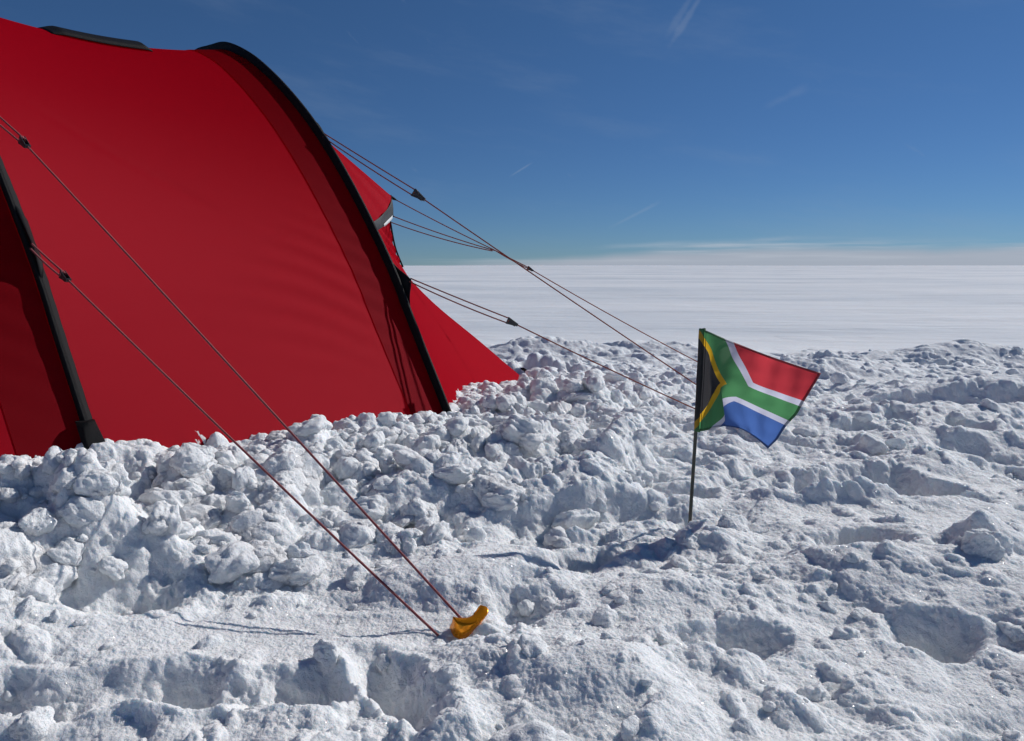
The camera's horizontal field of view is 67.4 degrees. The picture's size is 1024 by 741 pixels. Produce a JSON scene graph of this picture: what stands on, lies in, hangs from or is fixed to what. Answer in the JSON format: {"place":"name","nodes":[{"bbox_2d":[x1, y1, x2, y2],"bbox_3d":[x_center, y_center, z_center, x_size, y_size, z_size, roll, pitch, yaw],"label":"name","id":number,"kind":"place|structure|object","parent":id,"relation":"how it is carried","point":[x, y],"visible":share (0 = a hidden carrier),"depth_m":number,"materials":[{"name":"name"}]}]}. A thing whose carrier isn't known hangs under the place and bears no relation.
{"place":"outdoors","nodes":[
{"label":"outdoors","id":0,"kind":"place"},
{"bbox_2d":[0,265,1023,740],"bbox_3d":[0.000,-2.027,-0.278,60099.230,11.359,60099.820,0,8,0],"label":"snow ground","id":1,"kind":"structure","parent":0,"point":[152,673],"depth_m":1.34,"materials":[{"name":"white snow"}]},
{"bbox_2d":[0,17,526,458],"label":"tent","id":2,"kind":"object","parent":1,"relation":"on","point":[233,201],"visible":0.85,"depth_m":2.15,"materials":[{"name":"red fabric"}]},
{"bbox_2d":[0,116,461,617],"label":"guy line","id":3,"kind":"object","parent":2,"relation":"attached to","point":[23,142],"visible":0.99,"depth_m":1.42,"materials":[{"name":"red fabric"}]},
{"bbox_2d":[29,243,438,636],"bbox_3d":[-0.593,0.061,1.446,1.153,0.613,0.013,5,9,33],"label":"guy line","id":4,"kind":"object","parent":2,"relation":"attached to","point":[63,275],"visible":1,"depth_m":1.40,"materials":[{"name":"red fabric"}]},
{"bbox_2d":[324,133,695,384],"bbox_3d":[0.127,-0.289,2.618,1.553,1.030,0.018,1,8,5],"label":"guy line","id":5,"kind":"object","parent":2,"relation":"attached to","point":[416,193],"visible":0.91,"depth_m":2.61,"materials":[{"name":"black fabric"}]},
{"bbox_2d":[391,200,696,361],"bbox_3d":[0.271,-0.342,3.531,1.732,0.888,0.115,1,8,7],"label":"guy line","id":6,"kind":"object","parent":2,"relation":"attached to","point":[521,264],"visible":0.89,"depth_m":3.53,"materials":[{"name":"black fabric"}]},
{"bbox_2d":[409,278,738,428],"bbox_3d":[0.272,-0.027,2.531,1.216,0.554,0.016,0,8,1],"label":"guy line","id":7,"kind":"object","parent":2,"relation":"attached to","point":[509,321],"visible":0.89,"depth_m":2.51,"materials":[{"name":"black fabric"}]},
{"bbox_2d":[449,605,487,638],"bbox_3d":[-0.085,0.439,1.226,0.054,0.151,0.112,-5,9,-33],"label":"snow stake","id":8,"kind":"object","parent":1,"relation":"on","point":[462,628],"visible":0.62,"depth_m":1.18,"materials":[{"name":"orange plastic"}]},
{"bbox_2d":[0,346,1023,740],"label":"snow chunks","id":9,"kind":"object","parent":1,"relation":"on","point":[30,572],"visible":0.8,"depth_m":1.52,"materials":[{"name":"white snow"}]},
{"bbox_2d":[688,328,820,522],"bbox_3d":[0.520,0.159,1.657,0.279,0.504,0.061,-1,8,-9],"label":"hand flag","id":10,"kind":"object","parent":1,"relation":"on","point":[761,397],"visible":1,"depth_m":1.63,"materials":[{"name":"fabric"}]},
{"bbox_2d":[0,0,1023,265],"label":"sky","id":11,"kind":"structure","parent":0,"point":[555,132],"materials":[{"name":"blue"}]}
]}

